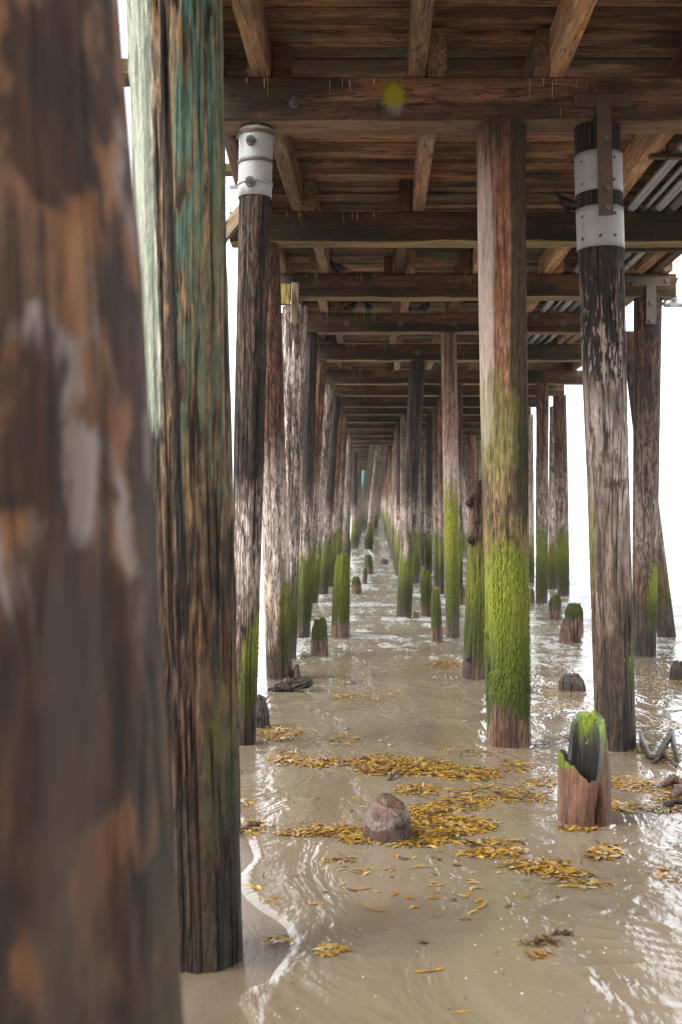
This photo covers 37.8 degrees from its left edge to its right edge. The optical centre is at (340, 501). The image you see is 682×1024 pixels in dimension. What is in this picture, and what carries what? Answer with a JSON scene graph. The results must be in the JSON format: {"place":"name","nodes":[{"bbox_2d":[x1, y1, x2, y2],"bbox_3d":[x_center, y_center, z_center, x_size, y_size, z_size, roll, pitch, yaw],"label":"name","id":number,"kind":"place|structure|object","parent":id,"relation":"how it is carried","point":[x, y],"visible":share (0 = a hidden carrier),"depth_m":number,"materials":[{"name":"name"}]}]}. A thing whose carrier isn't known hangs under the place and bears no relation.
{"place":"outdoors","nodes":[
{"label":"outdoors","id":0,"kind":"place"},
{"bbox_2d":[281,284,290,305],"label":"post block","id":1,"kind":"structure","parent":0,"point":[285,294],"depth_m":12.53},
{"bbox_2d":[120,0,681,501],"label":"sky","id":2,"kind":"structure","parent":0,"point":[670,460],"materials":[{"name":"white"}]},
{"bbox_2d":[181,590,681,1023],"bbox_3d":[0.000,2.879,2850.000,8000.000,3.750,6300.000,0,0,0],"label":"beach","id":3,"kind":"structure","parent":0,"point":[211,998],"depth_m":3.42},
{"bbox_2d":[0,0,183,1023],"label":"timber pile","id":4,"kind":"object","parent":3,"relation":"on","point":[89,933],"visible":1,"depth_m":0.99,"materials":[{"name":"wood"}]},
{"bbox_2d":[230,122,273,745],"bbox_3d":[-0.654,-0.231,7.140,0.254,4.885,0.462,0,0,-31],"label":"timber pile","id":5,"kind":"object","parent":3,"relation":"on","point":[254,186],"visible":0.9,"depth_m":7.05,"materials":[{"name":"wood"}]},
{"bbox_2d":[256,694,269,727],"bbox_3d":[-0.639,1.787,7.914,0.148,0.515,0.147,0,0,0],"label":"pile stump","id":6,"kind":"object","parent":3,"relation":"on","point":[262,718],"visible":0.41,"depth_m":7.88,"materials":[{"name":"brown wood"}]},
{"bbox_2d":[262,241,292,679],"bbox_3d":[-0.708,-0.141,10.641,0.296,5.066,1.049,0,0,7],"label":"timber pile","id":7,"kind":"object","parent":3,"relation":"on","point":[276,577],"visible":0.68,"depth_m":10.56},
{"bbox_2d":[229,212,681,247],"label":"cross beam","id":8,"kind":"structure","parent":7,"relation":"on","point":[405,229],"depth_m":10.11,"materials":[{"name":"wood"}]},
{"bbox_2d":[223,68,238,145],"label":"stringer","id":9,"kind":"object","parent":8,"relation":"on","point":[224,73],"visible":0.02,"depth_m":7.45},
{"bbox_2d":[225,135,238,184],"bbox_3d":[-0.853,-2.756,7.999,0.105,0.433,0.103,-14,0,0],"label":"brace","id":10,"kind":"object","parent":9,"relation":"attached to","point":[232,148],"visible":0.52,"depth_m":7.95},
{"bbox_2d":[226,205,238,242],"bbox_3d":[-1.055,-2.837,10.000,0.134,0.587,0.094,39,0,0],"label":"brace","id":11,"kind":"object","parent":9,"relation":"attached to","point":[232,221],"visible":0.32,"depth_m":9.95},
{"bbox_2d":[270,206,287,273],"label":"stringer","id":12,"kind":"object","parent":8,"relation":"on","point":[283,261],"visible":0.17,"depth_m":12.52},
{"bbox_2d":[303,180,330,273],"bbox_3d":[-0.258,-3.091,11.625,0.128,0.284,3.270,0,0,2],"label":"stringer","id":13,"kind":"object","parent":8,"relation":"on","point":[311,202],"visible":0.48,"depth_m":10.18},
{"bbox_2d":[538,210,575,273],"bbox_3d":[2.627,-3.091,11.625,0.127,0.284,3.270,0,0,2],"label":"stringer","id":14,"kind":"object","parent":8,"relation":"on","point":[550,259],"visible":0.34,"depth_m":12.40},
{"bbox_2d":[552,191,576,211],"bbox_3d":[2.344,-3.069,10.189,0.365,0.231,0.124,0,0,2],"label":"pigeon","id":15,"kind":"object","parent":8,"relation":"on","point":[567,204],"visible":0.74,"depth_m":10.15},
{"bbox_2d":[623,134,674,197],"bbox_3d":[2.650,-3.091,8.650,0.128,0.285,3.720,0,0,2],"label":"stringer","id":16,"kind":"object","parent":8,"relation":"on","point":[636,153],"visible":0.34,"depth_m":8.73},
{"bbox_2d":[633,211,677,273],"bbox_3d":[3.812,-3.091,11.625,0.127,0.284,3.270,0,0,2],"label":"stringer","id":17,"kind":"object","parent":8,"relation":"on","point":[646,261],"visible":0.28,"depth_m":12.32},
{"bbox_2d":[643,252,681,273],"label":"stringer","id":18,"kind":"object","parent":8,"relation":"on","point":[663,262],"visible":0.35,"depth_m":12.35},
{"bbox_2d":[267,675,313,691],"bbox_3d":[-0.500,1.841,9.914,0.472,0.203,0.174,0,0,0],"label":"root clump","id":19,"kind":"object","parent":3,"relation":"on","point":[292,684],"visible":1,"depth_m":9.85,"materials":[{"name":"brown wood"}]},
{"bbox_2d":[311,617,327,655],"bbox_3d":[-0.284,1.909,13.259,0.239,0.783,0.241,0,0,0],"label":"pile stump","id":20,"kind":"object","parent":3,"relation":"on","point":[319,641],"visible":0.73,"depth_m":13.17,"materials":[{"name":"green wood"}]},
{"bbox_2d":[331,553,349,637],"bbox_3d":[-0.009,1.594,15.681,0.318,1.576,0.305,0,0,0],"label":"pile stump","id":21,"kind":"object","parent":3,"relation":"on","point":[340,623],"visible":0.95,"depth_m":15.57,"materials":[{"name":"green wood"}]},
{"bbox_2d":[364,793,411,842],"bbox_3d":[0.230,1.654,4.891,0.238,0.393,0.238,0,0,0],"label":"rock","id":22,"kind":"object","parent":3,"relation":"on","point":[387,818],"visible":0.41,"depth_m":4.84,"materials":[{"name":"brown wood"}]},
{"bbox_2d":[396,360,424,617],"bbox_3d":[1.308,0.007,18.874,0.310,5.362,0.654,0,0,-44],"label":"timber pile","id":23,"kind":"object","parent":3,"relation":"on","point":[410,485],"visible":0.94,"depth_m":18.76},
{"bbox_2d":[317,344,581,362],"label":"cross beam","id":24,"kind":"structure","parent":23,"relation":"on","point":[427,352],"depth_m":18.61,"materials":[{"name":"wood"}]},
{"bbox_2d":[330,335,344,369],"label":"stringer","id":25,"kind":"object","parent":24,"relation":"on","point":[333,340],"visible":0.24,"depth_m":18.86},
{"bbox_2d":[223,0,681,369],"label":"pier deck","id":26,"kind":"structure","parent":25,"relation":"on","point":[485,38],"depth_m":7.51,"materials":[{"name":"brown wood"}]},
{"bbox_2d":[575,248,681,252],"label":"hanger bar","id":27,"kind":"object","parent":26,"relation":"attached to","point":[674,250],"visible":0.33,"depth_m":11.57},
{"bbox_2d":[648,143,681,160],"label":"hanger bar","id":28,"kind":"object","parent":26,"relation":"attached to","point":[666,156],"visible":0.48,"depth_m":8.42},
{"bbox_2d":[527,165,681,339],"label":"conduit","id":29,"kind":"object","parent":28,"relation":"on","point":[662,188],"depth_m":9.71,"materials":[{"name":"metal"}]},
{"bbox_2d":[533,191,681,343],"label":"conduit","id":30,"kind":"object","parent":28,"relation":"on","point":[675,204],"visible":0.15,"depth_m":11.95,"materials":[{"name":"metal"}]},
{"bbox_2d":[537,139,681,312],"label":"conduit","id":31,"kind":"object","parent":28,"relation":"on","point":[655,179],"visible":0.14,"depth_m":9.41,"materials":[{"name":"metal"}]},
{"bbox_3d":[3.491,-3.065,14.400,1.300,0.330,0.060,0,0,0],"label":"hanger bar","id":32,"kind":"object","parent":26,"relation":"hanging from","visible":0},
{"bbox_2d":[527,177,681,343],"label":"conduit","id":33,"kind":"object","parent":32,"relation":"on","point":[664,201],"depth_m":9.94,"materials":[{"name":"metal"}]},
{"bbox_2d":[420,568,431,615],"bbox_3d":[1.663,1.887,19.424,0.263,1.226,0.256,0,0,0],"label":"pile stump","id":34,"kind":"object","parent":3,"relation":"on","point":[425,588],"visible":0.82,"depth_m":19.34,"materials":[{"name":"green wood"}]},
{"bbox_2d":[431,587,442,642],"bbox_3d":[1.431,1.815,14.876,0.191,1.080,0.184,0,0,0],"label":"pile stump","id":35,"kind":"object","parent":3,"relation":"on","point":[436,627],"visible":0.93,"depth_m":14.82,"materials":[{"name":"green wood"}]},
{"bbox_2d":[440,332,459,637],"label":"timber pile","id":36,"kind":"object","parent":3,"relation":"on","point":[450,439],"visible":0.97,"depth_m":15.52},
{"bbox_2d":[307,313,580,334],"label":"cross beam","id":37,"kind":"structure","parent":36,"relation":"on","point":[419,323],"depth_m":15.51,"materials":[{"name":"wood"}]},
{"bbox_2d":[309,249,329,312],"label":"stringer","id":38,"kind":"object","parent":37,"relation":"on","point":[324,306],"visible":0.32,"depth_m":12.74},
{"bbox_2d":[446,249,470,312],"bbox_3d":[1.669,-3.091,14.325,0.128,0.285,3.170,0,0,2],"label":"stringer","id":39,"kind":"object","parent":37,"relation":"on","point":[463,265],"visible":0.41,"depth_m":12.80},
{"bbox_2d":[239,644,680,1018],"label":"shell grit","id":40,"kind":"object","parent":3,"relation":"on","point":[456,920],"visible":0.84,"depth_m":3.66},
{"bbox_2d":[243,641,681,946],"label":"kelp litter","id":41,"kind":"object","parent":3,"relation":"on","point":[556,868],"visible":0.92,"depth_m":4.57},
{"bbox_2d":[462,478,485,679],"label":"timber pile","id":42,"kind":"object","parent":3,"relation":"on","point":[474,662],"visible":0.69,"depth_m":10.84,"materials":[{"name":"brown wood"}]},
{"bbox_2d":[548,593,561,619],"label":"pile stump","id":43,"kind":"object","parent":3,"relation":"on","point":[554,609],"visible":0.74,"depth_m":18.70,"materials":[{"name":"green wood"}]},
{"bbox_2d":[559,618,573,642],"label":"pile stump","id":44,"kind":"object","parent":3,"relation":"on","point":[566,635],"visible":0.58,"depth_m":14.89,"materials":[{"name":"brown wood"}]},
{"bbox_2d":[558,673,585,691],"bbox_3d":[2.328,1.928,10.014,0.270,0.436,0.262,0,0,0],"label":"pile stump","id":45,"kind":"object","parent":3,"relation":"on","point":[574,682],"visible":0.5,"depth_m":9.93,"materials":[{"name":"brown wood"}]},
{"bbox_2d":[564,603,583,632],"bbox_3d":[3.849,2.036,16.442,0.316,0.743,0.299,0,0,0],"label":"pile stump","id":46,"kind":"object","parent":3,"relation":"on","point":[573,612],"visible":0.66,"depth_m":16.34,"materials":[{"name":"green wood"}]},
{"bbox_2d":[556,710,611,827],"bbox_3d":[1.259,1.478,5.168,0.279,0.770,0.278,0,0,0],"label":"pile stump","id":47,"kind":"object","parent":3,"relation":"on","point":[584,786],"visible":0.83,"depth_m":5.09,"materials":[{"name":"brown wood"}]},
{"bbox_2d":[574,116,635,751],"bbox_3d":[1.875,-0.236,7.050,0.445,4.877,0.335,0,0,0],"label":"timber pile","id":48,"kind":"object","parent":3,"relation":"on","point":[600,244],"visible":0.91,"depth_m":6.93,"materials":[{"name":"wood"}]},
{"bbox_2d":[626,331,675,636],"bbox_3d":[4.895,-0.044,15.735,0.988,5.261,0.293,0,0,-16],"label":"timber pile","id":49,"kind":"object","parent":3,"relation":"on","point":[665,623],"visible":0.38,"depth_m":15.66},
{"bbox_2d":[669,659,681,679],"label":"pile stump","id":50,"kind":"object","parent":3,"relation":"on","point":[675,673],"visible":0.43,"depth_m":10.74,"materials":[{"name":"brown wood"}]},
{"bbox_2d":[239,502,681,1023],"bbox_3d":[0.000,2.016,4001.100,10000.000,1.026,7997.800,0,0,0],"label":"sea","id":51,"kind":"structure","parent":0,"point":[646,971],"depth_m":4.65,"materials":[{"name":"liquid"}]},
{"bbox_2d":[126,0,242,973],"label":"timber pile","id":52,"kind":"object","parent":51,"relation":"in","point":[175,50],"visible":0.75,"depth_m":3.35,"materials":[{"name":"wood"}]},
{"bbox_2d":[240,797,272,836],"bbox_3d":[-0.482,1.644,5.193,0.306,0.064,0.844,0,0,0],"label":"kelp clump","id":53,"kind":"object","parent":51,"relation":"on","point":[261,827],"visible":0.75,"depth_m":5.05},
{"bbox_2d":[256,725,303,741],"bbox_3d":[-0.481,1.740,7.622,0.408,0.100,0.676,0,0,0],"label":"kelp heap","id":54,"kind":"object","parent":51,"relation":"on","point":[272,731],"visible":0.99,"depth_m":7.53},
{"bbox_2d":[282,305,307,657],"bbox_3d":[-0.664,-0.041,13.009,0.466,5.064,0.340,0,0,0],"label":"timber pile","id":55,"kind":"object","parent":51,"relation":"in","point":[294,338],"visible":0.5,"depth_m":12.88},
{"bbox_2d":[290,282,298,323],"bbox_3d":[-0.590,-2.548,12.750,0.102,0.513,0.062,1,0,0],"label":"splice","id":56,"kind":"object","parent":55,"relation":"on","point":[294,300],"visible":0.99,"depth_m":12.72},
{"bbox_2d":[297,332,316,637],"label":"timber pile","id":57,"kind":"object","parent":51,"relation":"in","point":[305,576],"visible":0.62,"depth_m":15.52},
{"bbox_2d":[263,749,357,768],"bbox_3d":[-0.237,1.713,6.638,0.685,0.055,0.466,0,0,32],"label":"kelp drift","id":58,"kind":"object","parent":51,"relation":"on","point":[321,760],"visible":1,"depth_m":6.62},
{"bbox_2d":[311,360,326,616],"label":"timber pile","id":59,"kind":"object","parent":51,"relation":"in","point":[321,379],"visible":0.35,"depth_m":18.82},
{"bbox_2d":[313,384,333,602],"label":"timber pile","id":60,"kind":"object","parent":51,"relation":"in","point":[328,408],"visible":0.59,"depth_m":22.59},
{"bbox_2d":[319,396,339,593],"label":"timber pile","id":61,"kind":"object","parent":51,"relation":"in","point":[326,547],"visible":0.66,"depth_m":25.37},
{"bbox_2d":[334,385,563,396],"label":"cross beam","id":62,"kind":"structure","parent":61,"relation":"on","point":[390,390],"depth_m":24.75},
{"bbox_2d":[311,937,360,956],"bbox_3d":[-0.012,1.568,3.514,0.170,0.025,0.164,0,0,19],"label":"kelp clump","id":63,"kind":"object","parent":51,"relation":"on","point":[329,949],"visible":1,"depth_m":3.49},
{"bbox_2d":[329,407,343,586],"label":"timber pile","id":64,"kind":"object","parent":51,"relation":"in","point":[335,511],"visible":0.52,"depth_m":28.15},
{"bbox_2d":[340,396,535,407],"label":"cross beam","id":65,"kind":"structure","parent":64,"relation":"on","point":[401,402],"depth_m":27.66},
{"bbox_2d":[336,415,347,555],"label":"timber pile","id":66,"kind":"object","parent":51,"relation":"in","point":[341,493],"visible":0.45,"depth_m":30.44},
{"bbox_2d":[342,435,352,564],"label":"timber pile","id":67,"kind":"object","parent":51,"relation":"in","point":[346,544],"visible":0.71,"depth_m":39.46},
{"bbox_2d":[347,429,480,435],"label":"cross beam","id":68,"kind":"structure","parent":67,"relation":"on","point":[381,432],"depth_m":39.66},
{"bbox_2d":[351,452,358,547],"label":"timber pile","id":69,"kind":"object","parent":51,"relation":"in","point":[354,530],"visible":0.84,"depth_m":52.85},
{"bbox_2d":[361,445,374,521],"bbox_3d":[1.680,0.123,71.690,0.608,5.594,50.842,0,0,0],"label":"timber pile","id":70,"kind":"object","parent":51,"relation":"in","point":[368,474],"visible":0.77,"depth_m":58.45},
{"bbox_2d":[364,445,382,548],"bbox_3d":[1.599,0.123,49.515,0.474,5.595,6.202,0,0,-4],"label":"timber pile","id":71,"kind":"object","parent":51,"relation":"in","point":[369,540],"visible":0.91,"depth_m":49.00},
{"bbox_2d":[374,445,387,527],"bbox_3d":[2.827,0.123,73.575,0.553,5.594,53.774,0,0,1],"label":"timber pile","id":72,"kind":"object","parent":51,"relation":"in","point":[382,473],"visible":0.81,"depth_m":62.33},
{"bbox_2d":[262,778,503,848],"bbox_3d":[0.342,1.645,5.230,0.998,0.100,1.463,0,0,35],"label":"kelp drift","id":73,"kind":"object","parent":51,"relation":"on","point":[423,833],"visible":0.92,"depth_m":5.03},
{"bbox_2d":[388,449,391,551],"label":"timber pile","id":74,"kind":"object","parent":51,"relation":"in","point":[390,470],"visible":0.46,"depth_m":49.59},
{"bbox_2d":[389,441,393,558],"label":"timber pile","id":75,"kind":"object","parent":51,"relation":"in","point":[392,526],"visible":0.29,"depth_m":43.09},
{"bbox_2d":[393,429,395,569],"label":"timber pile","id":76,"kind":"object","parent":51,"relation":"in","point":[394,548],"visible":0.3,"depth_m":36.11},
{"bbox_2d":[394,422,400,575],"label":"timber pile","id":77,"kind":"object","parent":51,"relation":"in","point":[397,495],"visible":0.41,"depth_m":33.08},
{"bbox_2d":[398,414,406,574],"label":"timber pile","id":78,"kind":"object","parent":51,"relation":"in","point":[403,424],"visible":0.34,"depth_m":30.20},
{"bbox_2d":[413,492,420,582],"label":"timber pile","id":79,"kind":"object","parent":51,"relation":"in","point":[417,568],"visible":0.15,"depth_m":30.15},
{"bbox_2d":[419,454,421,568],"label":"timber pile","id":80,"kind":"object","parent":51,"relation":"in","point":[419,513],"visible":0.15,"depth_m":33.11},
{"bbox_2d":[348,415,480,422],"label":"cross beam","id":81,"kind":"structure","parent":80,"relation":"on","point":[394,418],"depth_m":33.06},
{"bbox_2d":[420,429,424,566],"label":"timber pile","id":82,"kind":"object","parent":51,"relation":"in","point":[422,484],"visible":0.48,"depth_m":36.94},
{"bbox_2d":[424,415,432,573],"bbox_3d":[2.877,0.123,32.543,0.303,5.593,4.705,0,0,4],"label":"timber pile","id":83,"kind":"object","parent":51,"relation":"in","point":[428,537],"visible":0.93,"depth_m":32.21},
{"bbox_2d":[343,407,530,414],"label":"cross beam","id":84,"kind":"structure","parent":83,"relation":"on","point":[384,411],"depth_m":30.16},
{"bbox_2d":[433,407,438,586],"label":"timber pile","id":85,"kind":"object","parent":51,"relation":"in","point":[435,511],"visible":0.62,"depth_m":28.31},
{"bbox_2d":[344,752,536,781],"bbox_3d":[0.581,1.702,6.419,1.323,0.073,0.790,0,0,14],"label":"kelp drift","id":86,"kind":"object","parent":51,"relation":"on","point":[393,763],"visible":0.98,"depth_m":6.37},
{"bbox_2d":[437,396,443,593],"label":"timber pile","id":87,"kind":"object","parent":51,"relation":"in","point":[440,518],"visible":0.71,"depth_m":25.64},
{"bbox_2d":[457,384,462,604],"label":"timber pile","id":88,"kind":"object","parent":51,"relation":"in","point":[460,444],"visible":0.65,"depth_m":22.29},
{"bbox_2d":[462,461,468,552],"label":"timber pile","id":89,"kind":"object","parent":51,"relation":"in","point":[465,518],"visible":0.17,"depth_m":35.99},
{"bbox_2d":[466,435,476,517],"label":"timber pile","id":90,"kind":"object","parent":51,"relation":"in","point":[471,457],"visible":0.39,"depth_m":39.60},
{"bbox_2d":[476,115,531,748],"bbox_3d":[1.170,-0.233,7.119,0.356,4.884,0.516,0,0,33],"label":"timber pile","id":91,"kind":"object","parent":51,"relation":"in","point":[501,193],"visible":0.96,"depth_m":6.99,"materials":[{"name":"wood"}]},
{"bbox_2d":[224,77,681,134],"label":"cross beam","id":92,"kind":"structure","parent":91,"relation":"on","point":[378,105],"depth_m":6.91,"materials":[{"name":"wood"}]},
{"bbox_2d":[231,0,272,76],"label":"stringer","id":93,"kind":"object","parent":92,"relation":"on","point":[250,17],"visible":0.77,"depth_m":6.38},
{"bbox_2d":[246,55,303,211],"bbox_3d":[-0.505,-3.091,8.650,0.128,0.284,3.720,0,0,2],"label":"stringer","id":94,"kind":"object","parent":92,"relation":"on","point":[284,153],"visible":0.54,"depth_m":8.92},
{"bbox_2d":[273,46,291,76],"bbox_3d":[-0.412,-3.071,7.030,0.130,0.240,0.161,0,0,0],"label":"blocking","id":95,"kind":"object","parent":92,"relation":"on","point":[282,61],"visible":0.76,"depth_m":6.95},
{"bbox_2d":[406,0,434,76],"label":"stringer","id":96,"kind":"object","parent":92,"relation":"on","point":[420,21],"visible":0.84,"depth_m":6.37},
{"bbox_2d":[411,28,446,211],"bbox_3d":[0.730,-3.091,8.650,0.128,0.284,3.720,0,0,2],"label":"stringer","id":97,"kind":"object","parent":92,"relation":"on","point":[437,62],"visible":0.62,"depth_m":8.29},
{"bbox_2d":[520,28,550,76],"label":"stringer","id":98,"kind":"object","parent":92,"relation":"on","point":[537,62],"visible":0.13,"depth_m":6.79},
{"bbox_2d":[549,0,596,76],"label":"stringer","id":99,"kind":"object","parent":92,"relation":"on","point":[570,22],"visible":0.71,"depth_m":6.36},
{"bbox_2d":[574,94,632,214],"bbox_3d":[1.815,-2.402,6.870,0.405,0.841,0.046,0,0,0],"label":"strap","id":100,"kind":"object","parent":92,"relation":"attached to","point":[603,104],"visible":1,"depth_m":6.86,"materials":[{"name":"metal"}]},
{"bbox_2d":[669,44,681,76],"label":"stringer","id":101,"kind":"object","parent":92,"relation":"on","point":[675,66],"visible":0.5,"depth_m":7.12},
{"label":"stringer","id":102,"kind":"object","parent":92,"relation":"on","visible":0},
{"bbox_2d":[543,210,681,343],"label":"conduit","id":103,"kind":"object","parent":102,"relation":"attached to","point":[632,260],"visible":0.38,"depth_m":12.46,"materials":[{"name":"metal"}]},
{"bbox_2d":[528,414,534,582],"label":"timber pile","id":104,"kind":"object","parent":51,"relation":"in","point":[531,500],"visible":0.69,"depth_m":30.22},
{"bbox_2d":[535,383,548,603],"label":"timber pile","id":105,"kind":"object","parent":51,"relation":"in","point":[542,481],"visible":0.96,"depth_m":22.50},
{"bbox_2d":[325,370,582,384],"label":"cross beam","id":106,"kind":"structure","parent":105,"relation":"on","point":[431,377],"depth_m":22.25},
{"bbox_2d":[512,928,573,960],"bbox_3d":[0.758,1.575,3.547,0.322,0.024,0.206,0,0,-32],"label":"seaweed sprig","id":107,"kind":"object","parent":51,"relation":"on","point":[541,953],"visible":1,"depth_m":3.55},
{"bbox_2d":[548,406,556,588],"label":"timber pile","id":108,"kind":"object","parent":51,"relation":"in","point":[552,576],"visible":0.55,"depth_m":28.05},
{"bbox_2d":[553,395,569,595],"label":"timber pile","id":109,"kind":"object","parent":51,"relation":"in","point":[561,484],"visible":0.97,"depth_m":25.15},
{"bbox_2d":[521,774,681,813],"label":"kelp drift","id":110,"kind":"object","parent":51,"relation":"on","point":[630,782],"visible":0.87,"depth_m":5.83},
{"bbox_2d":[561,731,681,764],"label":"kelp heap","id":111,"kind":"object","parent":51,"relation":"on","point":[668,748],"visible":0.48,"depth_m":6.90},
{"bbox_2d":[632,295,661,656],"bbox_3d":[4.012,-0.087,13.124,0.364,5.175,0.609,0,0,0],"label":"timber pile","id":112,"kind":"object","parent":51,"relation":"in","point":[647,342],"visible":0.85,"depth_m":13.00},
{"bbox_2d":[280,274,675,301],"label":"cross beam","id":113,"kind":"structure","parent":112,"relation":"on","point":[414,287],"depth_m":12.86,"materials":[{"name":"wood"}]},
{"bbox_2d":[394,180,410,273],"bbox_3d":[0.707,-3.091,11.625,0.127,0.284,3.270,0,0,2],"label":"stringer","id":114,"kind":"object","parent":113,"relation":"on","point":[404,196],"visible":0.48,"depth_m":10.05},
{"bbox_2d":[400,249,415,312],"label":"stringer","id":115,"kind":"object","parent":113,"relation":"on","point":[410,264],"visible":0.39,"depth_m":12.74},
{"bbox_2d":[632,276,669,323],"bbox_3d":[4.000,-2.600,12.822,0.495,0.618,0.056,0,0,0],"label":"strap","id":116,"kind":"object","parent":113,"relation":"attached to","point":[650,283],"visible":1,"depth_m":12.82,"materials":[{"name":"metal"}]},
{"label":"timber pile","id":117,"kind":"object","parent":51,"relation":"in","visible":0},
{"bbox_2d":[347,423,480,428],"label":"cross beam","id":118,"kind":"structure","parent":117,"relation":"on","point":[393,425],"depth_m":36.06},
{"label":"timber pile","id":119,"kind":"object","parent":51,"relation":"in","visible":0},
{"bbox_2d":[353,436,480,440],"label":"cross beam","id":120,"kind":"structure","parent":119,"relation":"on","point":[373,438],"depth_m":43.06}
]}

